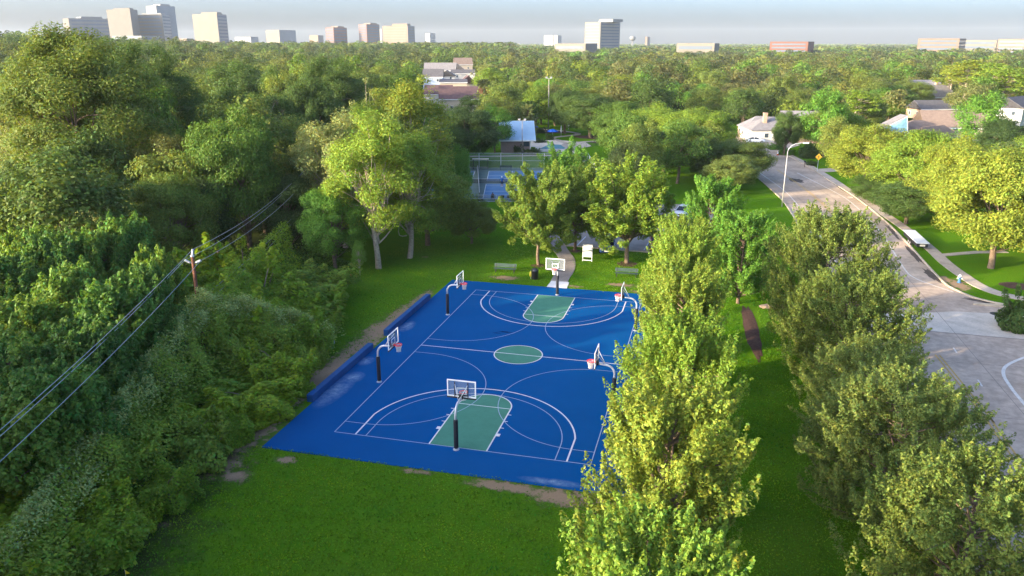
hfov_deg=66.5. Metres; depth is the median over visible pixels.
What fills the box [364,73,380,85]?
woodland tree
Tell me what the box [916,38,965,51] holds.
office tower
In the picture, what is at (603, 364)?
basketball hoop
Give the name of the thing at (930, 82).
house
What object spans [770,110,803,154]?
street tree
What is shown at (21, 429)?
shrub
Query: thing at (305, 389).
vine mound
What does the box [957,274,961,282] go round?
fire hydrant
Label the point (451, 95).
townhouse
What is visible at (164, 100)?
woodland tree
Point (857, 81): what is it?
woodland tree
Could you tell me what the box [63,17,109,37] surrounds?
office tower
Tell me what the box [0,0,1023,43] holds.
sky
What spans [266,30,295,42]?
office tower
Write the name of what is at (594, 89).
woodland tree
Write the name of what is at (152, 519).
vine mound
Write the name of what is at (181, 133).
woodland tree
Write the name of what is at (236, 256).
vine mound
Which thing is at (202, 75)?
woodland tree
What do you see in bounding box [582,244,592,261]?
notice board
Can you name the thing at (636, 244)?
parking lot
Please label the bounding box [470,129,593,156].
footpath
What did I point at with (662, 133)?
oak tree
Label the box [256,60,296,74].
woodland tree
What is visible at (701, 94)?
woodland tree
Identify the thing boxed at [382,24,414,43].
office tower
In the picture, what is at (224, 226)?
woodland tree
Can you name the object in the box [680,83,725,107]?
woodland tree
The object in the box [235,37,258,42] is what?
office block
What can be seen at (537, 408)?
basketball court
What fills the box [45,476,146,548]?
vine mound
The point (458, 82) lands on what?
townhouse
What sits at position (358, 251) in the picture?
sapling
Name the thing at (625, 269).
park bench
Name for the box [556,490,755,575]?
column tree
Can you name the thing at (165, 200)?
woodland tree
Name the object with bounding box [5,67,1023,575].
ground
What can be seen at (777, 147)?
hedge
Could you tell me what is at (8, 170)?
woodland tree
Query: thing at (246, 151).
woodland tree
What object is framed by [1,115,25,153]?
woodland tree
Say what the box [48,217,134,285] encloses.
shrub
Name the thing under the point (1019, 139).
oak tree
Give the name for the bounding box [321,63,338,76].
woodland tree
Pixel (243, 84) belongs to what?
woodland tree
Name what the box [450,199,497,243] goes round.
lawn tree
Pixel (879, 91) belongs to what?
woodland tree
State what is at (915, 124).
house
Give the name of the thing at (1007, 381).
road white lines
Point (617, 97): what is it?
woodland tree
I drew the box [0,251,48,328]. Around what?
shrub
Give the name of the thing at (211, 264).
vine mound
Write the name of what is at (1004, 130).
street tree
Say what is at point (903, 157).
oak tree
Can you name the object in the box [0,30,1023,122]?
woodland
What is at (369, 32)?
office tower
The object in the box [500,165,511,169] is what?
park bench
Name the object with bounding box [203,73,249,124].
woodland tree
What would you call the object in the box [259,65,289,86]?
woodland tree
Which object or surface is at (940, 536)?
roadside tree
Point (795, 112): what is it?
house
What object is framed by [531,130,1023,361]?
mulch bed
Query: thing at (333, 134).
cottonwood tree
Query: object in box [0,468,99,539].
vine mound
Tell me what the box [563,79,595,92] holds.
park tree
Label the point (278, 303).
vine curtain
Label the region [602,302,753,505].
column tree
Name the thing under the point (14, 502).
vine mound
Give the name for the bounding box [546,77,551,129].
floodlight pole
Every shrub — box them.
[0,221,56,292]
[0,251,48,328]
[0,291,74,366]
[0,326,74,421]
[0,356,129,477]
[0,390,86,510]
[19,226,91,281]
[26,255,105,327]
[29,305,153,430]
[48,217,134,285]
[70,270,180,398]
[101,210,161,279]
[112,254,189,380]
[125,243,191,346]
[513,144,521,153]
[523,148,530,154]
[527,147,541,154]
[533,137,546,142]
[536,126,546,132]
[545,133,553,139]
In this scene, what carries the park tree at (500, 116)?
on the ground at (1009, 265)
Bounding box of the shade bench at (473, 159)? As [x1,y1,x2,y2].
[472,158,488,168]
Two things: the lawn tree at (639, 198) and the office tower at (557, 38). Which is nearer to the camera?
the lawn tree at (639, 198)
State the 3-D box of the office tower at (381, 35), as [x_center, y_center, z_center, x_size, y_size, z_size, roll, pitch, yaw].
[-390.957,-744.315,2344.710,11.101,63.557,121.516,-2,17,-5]
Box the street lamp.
[781,142,808,206]
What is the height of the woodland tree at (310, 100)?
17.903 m
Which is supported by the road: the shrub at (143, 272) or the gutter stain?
the gutter stain
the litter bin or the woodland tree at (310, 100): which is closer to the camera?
the litter bin
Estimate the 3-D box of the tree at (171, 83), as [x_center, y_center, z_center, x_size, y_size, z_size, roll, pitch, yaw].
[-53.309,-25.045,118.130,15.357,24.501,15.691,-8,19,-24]
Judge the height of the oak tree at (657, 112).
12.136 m
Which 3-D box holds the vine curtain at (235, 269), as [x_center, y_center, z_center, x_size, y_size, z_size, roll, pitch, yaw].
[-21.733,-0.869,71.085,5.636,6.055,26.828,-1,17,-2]
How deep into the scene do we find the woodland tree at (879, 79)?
275.34 m
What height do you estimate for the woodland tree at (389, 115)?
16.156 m
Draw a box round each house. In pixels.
[498,121,535,152]
[737,116,762,135]
[739,113,798,141]
[778,110,818,116]
[876,114,908,133]
[905,93,957,117]
[908,120,956,132]
[910,80,940,84]
[911,125,958,139]
[912,110,996,140]
[917,82,955,99]
[997,96,1023,125]
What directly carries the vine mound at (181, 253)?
on the ground at (1009, 265)
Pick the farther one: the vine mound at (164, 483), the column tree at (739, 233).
the column tree at (739, 233)
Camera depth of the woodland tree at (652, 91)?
222.88 m
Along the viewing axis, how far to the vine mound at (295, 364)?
54.40 m
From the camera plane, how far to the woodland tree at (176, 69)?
153.10 m
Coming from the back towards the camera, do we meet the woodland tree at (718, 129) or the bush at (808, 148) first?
the bush at (808, 148)
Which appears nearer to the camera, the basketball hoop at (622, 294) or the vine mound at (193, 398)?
the vine mound at (193, 398)
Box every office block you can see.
[112,36,159,39]
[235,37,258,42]
[309,35,323,42]
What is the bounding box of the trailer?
[903,230,929,246]
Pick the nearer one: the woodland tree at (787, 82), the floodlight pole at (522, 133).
the floodlight pole at (522, 133)
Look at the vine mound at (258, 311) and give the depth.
58.75 m
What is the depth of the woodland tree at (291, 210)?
86.96 m
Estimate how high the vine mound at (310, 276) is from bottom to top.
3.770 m
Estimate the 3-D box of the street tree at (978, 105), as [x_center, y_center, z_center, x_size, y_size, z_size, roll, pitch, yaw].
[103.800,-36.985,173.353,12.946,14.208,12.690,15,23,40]
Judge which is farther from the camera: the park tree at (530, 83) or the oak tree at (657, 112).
the park tree at (530, 83)
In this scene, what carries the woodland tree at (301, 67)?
on the ground at (1009, 265)
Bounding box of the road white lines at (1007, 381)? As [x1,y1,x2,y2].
[760,173,1023,404]
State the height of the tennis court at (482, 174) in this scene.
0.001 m
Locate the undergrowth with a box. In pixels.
[36,242,361,575]
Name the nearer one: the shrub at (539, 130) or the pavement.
the pavement
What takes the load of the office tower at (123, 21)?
on the ground at (1009, 265)
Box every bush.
[798,141,818,158]
[805,159,817,165]
[994,282,1023,333]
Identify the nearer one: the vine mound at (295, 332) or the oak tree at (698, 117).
the vine mound at (295, 332)
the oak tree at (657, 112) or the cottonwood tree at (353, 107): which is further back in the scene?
the oak tree at (657, 112)
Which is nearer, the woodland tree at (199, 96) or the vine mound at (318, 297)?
the vine mound at (318, 297)
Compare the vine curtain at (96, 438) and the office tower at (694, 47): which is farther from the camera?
the office tower at (694, 47)
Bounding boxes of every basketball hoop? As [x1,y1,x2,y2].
[376,327,401,382]
[446,271,466,314]
[447,379,475,450]
[546,258,564,295]
[587,344,615,400]
[615,283,637,330]
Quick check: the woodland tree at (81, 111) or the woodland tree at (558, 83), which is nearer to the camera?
the woodland tree at (81, 111)
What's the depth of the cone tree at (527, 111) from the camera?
200.13 m
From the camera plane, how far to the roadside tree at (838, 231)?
58.25 m
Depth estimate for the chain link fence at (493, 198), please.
120.63 m
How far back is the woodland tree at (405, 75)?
165.26 m
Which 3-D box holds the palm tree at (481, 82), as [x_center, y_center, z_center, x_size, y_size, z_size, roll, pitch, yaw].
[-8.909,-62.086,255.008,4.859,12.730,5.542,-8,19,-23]
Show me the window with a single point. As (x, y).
(903, 123)
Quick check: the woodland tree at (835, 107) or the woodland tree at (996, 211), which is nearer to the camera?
the woodland tree at (996, 211)
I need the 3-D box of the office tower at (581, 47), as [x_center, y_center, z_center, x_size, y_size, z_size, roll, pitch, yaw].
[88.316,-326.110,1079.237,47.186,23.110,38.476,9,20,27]
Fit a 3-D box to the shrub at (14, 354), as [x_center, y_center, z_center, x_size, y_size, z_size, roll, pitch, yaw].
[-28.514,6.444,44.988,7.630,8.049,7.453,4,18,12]
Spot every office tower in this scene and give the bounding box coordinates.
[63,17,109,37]
[106,8,140,37]
[138,13,172,40]
[146,4,178,38]
[192,12,228,42]
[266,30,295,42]
[325,26,347,42]
[358,23,379,43]
[379,29,382,42]
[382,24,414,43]
[425,33,434,42]
[544,35,553,45]
[553,35,561,45]
[555,43,596,52]
[585,19,622,48]
[645,37,649,45]
[676,43,718,53]
[769,42,813,52]
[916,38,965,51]
[965,40,997,52]
[996,39,1023,52]
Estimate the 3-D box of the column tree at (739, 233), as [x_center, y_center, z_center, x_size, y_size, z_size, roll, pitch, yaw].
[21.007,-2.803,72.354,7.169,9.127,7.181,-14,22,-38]
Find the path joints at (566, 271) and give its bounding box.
[552,237,574,280]
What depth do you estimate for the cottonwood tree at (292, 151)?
91.74 m
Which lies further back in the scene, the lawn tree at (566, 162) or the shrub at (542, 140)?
the shrub at (542, 140)
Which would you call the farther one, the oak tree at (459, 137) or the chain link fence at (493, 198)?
the oak tree at (459, 137)
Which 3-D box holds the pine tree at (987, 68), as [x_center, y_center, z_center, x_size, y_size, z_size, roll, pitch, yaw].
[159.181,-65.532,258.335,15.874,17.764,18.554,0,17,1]
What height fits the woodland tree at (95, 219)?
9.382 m
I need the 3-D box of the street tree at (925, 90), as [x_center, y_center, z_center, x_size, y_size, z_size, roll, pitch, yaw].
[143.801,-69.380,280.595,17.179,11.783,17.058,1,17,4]
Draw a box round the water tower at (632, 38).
[630,36,635,45]
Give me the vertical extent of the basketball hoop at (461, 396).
4.000 m
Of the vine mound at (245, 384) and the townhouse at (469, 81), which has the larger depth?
the townhouse at (469, 81)
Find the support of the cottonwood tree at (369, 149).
on the ground at (1009, 265)
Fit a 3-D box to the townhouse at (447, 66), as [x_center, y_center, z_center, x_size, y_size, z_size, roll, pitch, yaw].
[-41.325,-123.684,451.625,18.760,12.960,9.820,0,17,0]
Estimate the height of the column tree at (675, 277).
11.912 m
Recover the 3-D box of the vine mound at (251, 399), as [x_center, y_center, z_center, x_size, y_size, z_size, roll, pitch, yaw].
[-18.813,7.609,49.679,5.838,2.925,6.418,-9,19,-26]
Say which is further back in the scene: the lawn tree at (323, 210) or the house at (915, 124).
the house at (915, 124)
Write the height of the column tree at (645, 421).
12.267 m
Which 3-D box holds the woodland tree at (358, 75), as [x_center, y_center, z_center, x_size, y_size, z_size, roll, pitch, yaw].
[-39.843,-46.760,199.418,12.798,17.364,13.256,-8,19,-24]
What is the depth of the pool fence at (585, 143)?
183.22 m
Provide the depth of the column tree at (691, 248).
51.14 m
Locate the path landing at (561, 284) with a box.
[547,281,568,287]
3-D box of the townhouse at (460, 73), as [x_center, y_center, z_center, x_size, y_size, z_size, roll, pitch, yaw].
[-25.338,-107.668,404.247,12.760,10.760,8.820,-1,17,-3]
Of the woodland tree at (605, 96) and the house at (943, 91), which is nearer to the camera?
the woodland tree at (605, 96)
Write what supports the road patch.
on the road
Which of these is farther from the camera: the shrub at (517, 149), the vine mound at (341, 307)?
the shrub at (517, 149)
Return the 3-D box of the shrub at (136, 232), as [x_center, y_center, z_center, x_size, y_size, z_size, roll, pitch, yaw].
[-31.494,-1.101,64.517,6.348,10.901,6.525,2,18,7]
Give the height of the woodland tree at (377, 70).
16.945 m
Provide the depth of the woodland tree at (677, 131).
132.80 m
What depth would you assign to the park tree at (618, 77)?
286.99 m
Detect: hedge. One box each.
[767,143,786,149]
[778,148,796,155]
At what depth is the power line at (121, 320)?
44.61 m
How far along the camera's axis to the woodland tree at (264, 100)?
141.51 m
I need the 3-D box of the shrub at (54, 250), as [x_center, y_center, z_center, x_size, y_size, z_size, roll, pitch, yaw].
[-35.082,0.318,60.939,6.677,10.292,6.835,6,18,17]
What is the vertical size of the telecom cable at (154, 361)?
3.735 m
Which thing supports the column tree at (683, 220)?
on the ground at (1009, 265)
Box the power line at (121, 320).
[0,180,294,429]
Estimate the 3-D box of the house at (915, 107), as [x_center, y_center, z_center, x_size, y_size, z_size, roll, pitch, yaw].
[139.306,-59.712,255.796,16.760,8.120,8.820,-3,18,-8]
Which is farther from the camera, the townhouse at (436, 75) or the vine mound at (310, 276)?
the townhouse at (436, 75)
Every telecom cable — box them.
[0,235,274,548]
[13,232,283,546]
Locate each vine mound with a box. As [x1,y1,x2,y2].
[0,451,146,515]
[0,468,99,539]
[0,492,83,542]
[0,518,92,575]
[0,524,52,575]
[5,495,120,575]
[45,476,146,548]
[57,497,150,575]
[83,415,171,488]
[103,495,164,537]
[123,362,239,447]
[127,454,205,514]
[157,326,233,376]
[162,403,233,473]
[171,383,263,441]
[173,232,266,329]
[176,342,277,406]
[182,261,224,296]
[188,286,274,366]
[201,233,269,274]
[201,401,255,448]
[203,365,301,433]
[209,246,310,309]
[237,300,346,351]
[239,246,292,298]
[239,336,321,396]
[270,258,362,303]
[270,307,334,359]
[282,279,347,321]
[291,373,315,398]
[299,344,328,369]
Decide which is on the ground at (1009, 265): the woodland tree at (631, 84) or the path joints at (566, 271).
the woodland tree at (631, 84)
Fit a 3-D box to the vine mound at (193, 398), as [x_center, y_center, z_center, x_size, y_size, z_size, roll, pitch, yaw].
[-23.658,7.340,50.560,9.215,2.883,8.887,10,20,29]
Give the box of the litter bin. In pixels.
[531,268,538,279]
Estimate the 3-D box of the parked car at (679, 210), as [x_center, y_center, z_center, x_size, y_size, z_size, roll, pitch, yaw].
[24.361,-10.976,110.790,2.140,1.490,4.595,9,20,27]
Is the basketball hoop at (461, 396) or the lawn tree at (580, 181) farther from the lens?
the lawn tree at (580, 181)
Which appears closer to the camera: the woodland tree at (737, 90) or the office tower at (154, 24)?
the woodland tree at (737, 90)
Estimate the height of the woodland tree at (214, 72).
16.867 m
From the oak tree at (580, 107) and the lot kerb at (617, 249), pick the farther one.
the oak tree at (580, 107)
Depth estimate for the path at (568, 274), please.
87.68 m
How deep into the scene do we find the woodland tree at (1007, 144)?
111.65 m
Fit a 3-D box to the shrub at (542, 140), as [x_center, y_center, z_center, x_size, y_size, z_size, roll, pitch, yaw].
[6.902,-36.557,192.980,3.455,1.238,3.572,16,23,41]
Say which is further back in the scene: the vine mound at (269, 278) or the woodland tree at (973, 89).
the woodland tree at (973, 89)
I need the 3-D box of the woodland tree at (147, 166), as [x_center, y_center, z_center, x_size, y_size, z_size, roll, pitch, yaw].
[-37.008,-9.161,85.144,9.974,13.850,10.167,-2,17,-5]
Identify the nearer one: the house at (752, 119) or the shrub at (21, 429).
the shrub at (21, 429)
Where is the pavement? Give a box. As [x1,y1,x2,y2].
[762,143,1023,299]
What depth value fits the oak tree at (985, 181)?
80.52 m
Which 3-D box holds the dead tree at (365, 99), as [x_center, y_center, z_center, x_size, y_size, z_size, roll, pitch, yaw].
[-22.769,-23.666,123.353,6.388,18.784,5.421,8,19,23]
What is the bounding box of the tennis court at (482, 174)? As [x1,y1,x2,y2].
[466,168,542,200]
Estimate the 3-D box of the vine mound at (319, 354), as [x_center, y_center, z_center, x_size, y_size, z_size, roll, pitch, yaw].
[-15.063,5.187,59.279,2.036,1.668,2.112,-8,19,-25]
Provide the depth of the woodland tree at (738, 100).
235.40 m
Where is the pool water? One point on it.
(556, 146)
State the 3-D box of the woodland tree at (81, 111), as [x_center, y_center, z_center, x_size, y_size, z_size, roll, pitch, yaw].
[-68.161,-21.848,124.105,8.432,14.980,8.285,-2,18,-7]
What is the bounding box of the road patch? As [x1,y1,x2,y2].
[862,311,1023,338]
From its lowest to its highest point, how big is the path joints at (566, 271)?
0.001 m
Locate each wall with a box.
[307,343,372,401]
[383,294,430,335]
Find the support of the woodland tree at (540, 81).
on the ground at (1009, 265)
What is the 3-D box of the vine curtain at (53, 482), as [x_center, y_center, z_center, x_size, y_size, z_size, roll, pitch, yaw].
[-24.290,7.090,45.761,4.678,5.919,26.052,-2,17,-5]
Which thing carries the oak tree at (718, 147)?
on the ground at (1009, 265)
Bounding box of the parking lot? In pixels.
[568,204,731,250]
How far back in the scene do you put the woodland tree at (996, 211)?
88.98 m
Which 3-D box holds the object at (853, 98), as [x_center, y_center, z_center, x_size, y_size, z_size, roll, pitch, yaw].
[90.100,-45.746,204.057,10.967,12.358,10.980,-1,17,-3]
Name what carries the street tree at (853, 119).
on the ground at (1009, 265)
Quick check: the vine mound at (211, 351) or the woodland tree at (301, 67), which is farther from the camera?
the woodland tree at (301, 67)
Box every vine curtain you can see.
[0,294,232,573]
[0,298,191,547]
[0,301,266,575]
[192,284,345,341]
[194,221,304,342]
[194,291,337,387]
[203,287,345,332]
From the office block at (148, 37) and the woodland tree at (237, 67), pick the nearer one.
the woodland tree at (237, 67)
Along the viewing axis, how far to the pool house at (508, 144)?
174.90 m
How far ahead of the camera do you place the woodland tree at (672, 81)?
286.67 m
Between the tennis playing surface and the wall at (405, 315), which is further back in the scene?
the tennis playing surface
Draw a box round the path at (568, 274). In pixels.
[549,154,596,281]
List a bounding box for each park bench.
[493,263,516,273]
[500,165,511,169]
[615,268,637,277]
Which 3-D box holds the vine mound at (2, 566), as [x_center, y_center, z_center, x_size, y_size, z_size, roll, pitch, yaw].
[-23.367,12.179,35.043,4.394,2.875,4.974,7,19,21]
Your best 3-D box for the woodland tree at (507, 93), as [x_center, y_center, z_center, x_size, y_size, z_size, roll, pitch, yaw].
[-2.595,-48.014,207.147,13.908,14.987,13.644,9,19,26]
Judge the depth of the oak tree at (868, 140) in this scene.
125.72 m
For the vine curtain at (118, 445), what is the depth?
41.61 m
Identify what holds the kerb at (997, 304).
on the ground at (1009, 265)
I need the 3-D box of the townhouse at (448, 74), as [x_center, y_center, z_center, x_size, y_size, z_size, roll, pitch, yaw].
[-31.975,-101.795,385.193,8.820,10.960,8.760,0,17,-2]
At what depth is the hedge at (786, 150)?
171.24 m
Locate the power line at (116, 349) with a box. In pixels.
[0,204,282,461]
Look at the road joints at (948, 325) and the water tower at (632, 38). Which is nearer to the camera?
the road joints at (948, 325)
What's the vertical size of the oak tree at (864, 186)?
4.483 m
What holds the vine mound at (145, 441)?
on the ground at (1009, 265)
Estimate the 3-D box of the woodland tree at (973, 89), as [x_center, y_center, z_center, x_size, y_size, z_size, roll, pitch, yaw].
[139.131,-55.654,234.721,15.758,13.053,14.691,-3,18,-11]
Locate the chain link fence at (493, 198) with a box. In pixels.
[473,195,512,201]
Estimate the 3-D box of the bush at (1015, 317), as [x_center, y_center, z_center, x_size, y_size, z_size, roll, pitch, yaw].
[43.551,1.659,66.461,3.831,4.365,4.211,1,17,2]
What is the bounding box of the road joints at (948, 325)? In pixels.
[764,162,1023,545]
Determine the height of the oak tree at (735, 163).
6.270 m
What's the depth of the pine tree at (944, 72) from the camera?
288.81 m
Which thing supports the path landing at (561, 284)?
on the ground at (1009, 265)
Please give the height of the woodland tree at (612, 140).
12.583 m
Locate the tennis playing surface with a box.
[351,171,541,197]
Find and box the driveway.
[754,142,798,150]
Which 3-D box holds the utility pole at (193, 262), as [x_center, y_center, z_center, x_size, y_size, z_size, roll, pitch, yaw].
[-23.320,1.546,58.128,1.207,9.161,0.309,0,17,-1]
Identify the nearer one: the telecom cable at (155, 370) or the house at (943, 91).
the telecom cable at (155, 370)
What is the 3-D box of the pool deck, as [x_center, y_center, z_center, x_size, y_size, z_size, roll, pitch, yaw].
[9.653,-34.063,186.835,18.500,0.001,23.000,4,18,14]
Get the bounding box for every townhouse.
[422,69,444,88]
[423,85,452,107]
[424,63,456,71]
[438,86,482,111]
[439,79,466,85]
[444,70,455,78]
[450,69,474,78]
[453,58,472,68]
[463,75,475,85]
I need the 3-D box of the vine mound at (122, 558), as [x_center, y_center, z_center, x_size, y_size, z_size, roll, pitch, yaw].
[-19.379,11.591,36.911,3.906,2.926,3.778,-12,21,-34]
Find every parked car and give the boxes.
[598,233,616,253]
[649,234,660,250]
[674,204,690,216]
[745,136,764,142]
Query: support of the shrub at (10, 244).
on the ground at (1009, 265)
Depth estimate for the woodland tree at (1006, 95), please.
257.89 m
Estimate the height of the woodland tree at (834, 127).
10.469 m
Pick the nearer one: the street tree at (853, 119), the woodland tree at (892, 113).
the street tree at (853, 119)
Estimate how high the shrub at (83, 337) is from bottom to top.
8.820 m
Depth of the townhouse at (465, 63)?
535.41 m
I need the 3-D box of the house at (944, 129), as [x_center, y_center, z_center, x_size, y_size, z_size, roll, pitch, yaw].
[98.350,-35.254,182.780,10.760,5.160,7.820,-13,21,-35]
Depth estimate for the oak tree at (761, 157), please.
135.83 m
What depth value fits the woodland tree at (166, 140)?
88.15 m
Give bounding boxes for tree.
[0,21,184,182]
[0,55,27,75]
[0,94,96,168]
[0,144,144,248]
[0,157,39,230]
[0,177,29,260]
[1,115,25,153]
[26,120,141,228]
[69,106,100,118]
[75,199,124,229]
[107,38,212,148]
[119,69,184,169]
[121,133,215,194]
[122,144,210,230]
[126,170,221,261]
[169,68,195,122]
[169,85,215,141]
[170,126,208,173]
[175,103,285,251]
[177,74,218,126]
[187,167,243,262]
[190,74,206,81]
[194,98,243,167]
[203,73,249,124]
[204,62,236,93]
[205,65,228,77]
[209,92,300,232]
[227,58,262,86]
[229,68,261,97]
[242,91,272,112]
[252,81,269,94]
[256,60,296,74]
[256,173,313,249]
[258,69,293,98]
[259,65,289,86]
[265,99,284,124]
[266,93,308,134]
[269,112,311,172]
[272,141,319,185]
[276,73,298,87]
[277,77,344,131]
[287,123,350,192]
[290,62,311,87]
[292,106,386,247]
[293,187,371,268]
[296,54,375,130]
[318,105,427,268]
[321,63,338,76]
[336,100,413,137]
[337,90,358,112]
[344,77,381,113]
[348,70,376,98]
[355,106,408,229]
[357,129,455,258]
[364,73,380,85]
[364,74,456,168]
[369,64,399,74]
[373,71,394,100]
[382,65,427,128]
[382,152,480,245]
[414,121,467,154]
[428,106,502,154]
[434,143,473,194]
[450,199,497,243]
[452,95,484,112]
[471,67,510,85]
[471,98,522,128]
[476,102,515,152]
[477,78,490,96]
[477,79,528,119]
[491,159,579,264]
[508,80,536,103]
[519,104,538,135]
[520,83,553,124]
[527,79,547,86]
[531,77,564,88]
[531,78,561,124]
[536,135,594,190]
[539,152,613,250]
[540,82,564,125]
[545,87,585,133]
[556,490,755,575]
[558,93,616,137]
[559,362,761,575]
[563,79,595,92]
[576,84,606,96]
[577,150,675,262]
[587,100,659,146]
[589,73,644,89]
[597,109,649,155]
[597,139,646,180]
[599,84,634,103]
[600,94,616,101]
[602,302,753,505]
[614,117,666,171]
[616,101,686,141]
[625,78,652,104]
[628,78,676,109]
[631,253,732,394]
[636,130,692,171]
[637,223,727,338]
[640,212,725,315]
[655,76,680,101]
[658,106,742,143]
[659,117,718,183]
[672,174,748,267]
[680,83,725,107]
[681,85,730,113]
[683,120,724,173]
[688,137,750,172]
[697,69,730,87]
[699,154,761,185]
[708,137,779,171]
[710,207,777,303]
[716,87,762,118]
[717,89,766,122]
[722,86,761,121]
[758,198,900,348]
[759,73,804,112]
[767,258,936,388]
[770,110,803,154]
[775,90,815,110]
[787,331,958,470]
[788,86,830,108]
[792,90,828,109]
[792,355,1022,559]
[796,88,850,157]
[799,110,867,143]
[813,114,851,154]
[824,123,917,190]
[828,432,1023,575]
[843,72,887,97]
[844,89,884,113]
[845,90,889,125]
[847,174,893,203]
[857,81,889,92]
[864,76,897,90]
[864,129,955,185]
[865,87,894,114]
[867,180,944,223]
[874,92,909,119]
[889,85,918,108]
[891,78,936,109]
[902,132,1003,209]
[925,146,1023,268]
[928,64,965,88]
[932,59,990,98]
[942,80,997,109]
[951,89,1012,139]
[968,62,1023,85]
[975,119,1023,148]
[976,65,1023,96]
[981,142,1023,216]
[986,135,1023,148]
[987,139,1022,211]
[994,80,1023,96]
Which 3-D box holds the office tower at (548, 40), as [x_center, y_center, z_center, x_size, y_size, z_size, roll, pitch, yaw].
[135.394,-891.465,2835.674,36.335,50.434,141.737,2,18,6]
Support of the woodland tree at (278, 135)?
on the ground at (1009, 265)
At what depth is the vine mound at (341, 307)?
67.11 m
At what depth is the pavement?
91.44 m
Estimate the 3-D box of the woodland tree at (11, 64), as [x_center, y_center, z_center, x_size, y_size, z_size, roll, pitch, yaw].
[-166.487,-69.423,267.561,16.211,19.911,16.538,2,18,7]
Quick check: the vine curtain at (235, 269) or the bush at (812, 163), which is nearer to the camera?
the vine curtain at (235, 269)
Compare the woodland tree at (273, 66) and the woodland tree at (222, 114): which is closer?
the woodland tree at (222, 114)
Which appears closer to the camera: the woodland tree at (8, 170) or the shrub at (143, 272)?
the shrub at (143, 272)
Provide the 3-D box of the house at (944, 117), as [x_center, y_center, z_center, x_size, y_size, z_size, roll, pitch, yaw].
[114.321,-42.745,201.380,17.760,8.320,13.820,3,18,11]
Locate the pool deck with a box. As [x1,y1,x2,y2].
[531,140,589,151]
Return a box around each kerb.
[563,244,651,252]
[756,142,1005,306]
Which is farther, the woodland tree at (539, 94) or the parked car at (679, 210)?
the woodland tree at (539, 94)
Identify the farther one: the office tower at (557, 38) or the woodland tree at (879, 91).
the office tower at (557, 38)
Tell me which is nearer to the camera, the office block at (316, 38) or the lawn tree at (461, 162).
the lawn tree at (461, 162)
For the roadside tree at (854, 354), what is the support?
on the ground at (1009, 265)
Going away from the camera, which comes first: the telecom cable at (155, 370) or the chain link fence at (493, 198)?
the telecom cable at (155, 370)
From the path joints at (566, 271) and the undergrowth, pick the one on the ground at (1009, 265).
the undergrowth
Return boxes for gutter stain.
[790,178,1003,305]
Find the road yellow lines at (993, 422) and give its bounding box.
[777,170,1021,468]
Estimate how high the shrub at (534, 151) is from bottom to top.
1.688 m
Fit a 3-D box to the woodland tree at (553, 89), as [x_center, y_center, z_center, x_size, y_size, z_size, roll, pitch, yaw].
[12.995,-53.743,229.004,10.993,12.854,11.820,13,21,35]
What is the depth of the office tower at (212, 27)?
1582.21 m
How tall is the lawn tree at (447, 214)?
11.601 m
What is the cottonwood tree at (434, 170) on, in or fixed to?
on the ground at (1009, 265)
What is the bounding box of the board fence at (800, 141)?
[788,136,819,143]
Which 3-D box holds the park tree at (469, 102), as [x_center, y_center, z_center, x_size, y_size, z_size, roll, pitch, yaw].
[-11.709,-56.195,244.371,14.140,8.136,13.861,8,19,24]
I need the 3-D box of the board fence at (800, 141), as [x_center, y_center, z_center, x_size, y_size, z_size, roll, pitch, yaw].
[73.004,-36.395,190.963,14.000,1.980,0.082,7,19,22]
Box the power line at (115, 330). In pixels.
[0,170,304,435]
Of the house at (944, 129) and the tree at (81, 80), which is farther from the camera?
the house at (944, 129)
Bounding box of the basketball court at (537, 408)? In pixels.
[262,280,649,497]
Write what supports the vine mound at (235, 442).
on the ground at (1009, 265)
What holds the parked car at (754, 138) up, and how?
on the driveway
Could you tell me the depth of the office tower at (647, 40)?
2514.07 m
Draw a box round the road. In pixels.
[734,137,1023,572]
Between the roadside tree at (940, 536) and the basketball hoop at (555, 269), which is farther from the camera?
the basketball hoop at (555, 269)
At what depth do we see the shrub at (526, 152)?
172.18 m
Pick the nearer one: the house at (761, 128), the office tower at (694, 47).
the house at (761, 128)
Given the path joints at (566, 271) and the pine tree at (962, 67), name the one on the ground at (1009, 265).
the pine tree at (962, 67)
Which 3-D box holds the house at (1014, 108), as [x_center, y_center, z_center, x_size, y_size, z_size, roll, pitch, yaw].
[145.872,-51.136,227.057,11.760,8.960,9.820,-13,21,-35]
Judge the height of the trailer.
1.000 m
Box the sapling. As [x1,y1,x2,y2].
[350,238,366,274]
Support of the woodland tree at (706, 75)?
on the ground at (1009, 265)
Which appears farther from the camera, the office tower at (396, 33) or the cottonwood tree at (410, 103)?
the office tower at (396, 33)
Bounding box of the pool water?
[540,144,569,148]
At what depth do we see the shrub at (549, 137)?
197.95 m
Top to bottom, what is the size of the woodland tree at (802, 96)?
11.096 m
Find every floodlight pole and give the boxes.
[518,119,525,152]
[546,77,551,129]
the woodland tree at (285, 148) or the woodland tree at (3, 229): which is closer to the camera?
the woodland tree at (3, 229)
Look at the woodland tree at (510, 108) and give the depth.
198.30 m
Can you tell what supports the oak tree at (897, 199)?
on the ground at (1009, 265)
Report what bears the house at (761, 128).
on the ground at (1009, 265)
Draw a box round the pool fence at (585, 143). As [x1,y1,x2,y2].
[567,141,595,148]
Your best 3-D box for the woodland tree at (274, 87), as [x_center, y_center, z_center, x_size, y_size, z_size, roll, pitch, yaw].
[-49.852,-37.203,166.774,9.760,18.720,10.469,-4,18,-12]

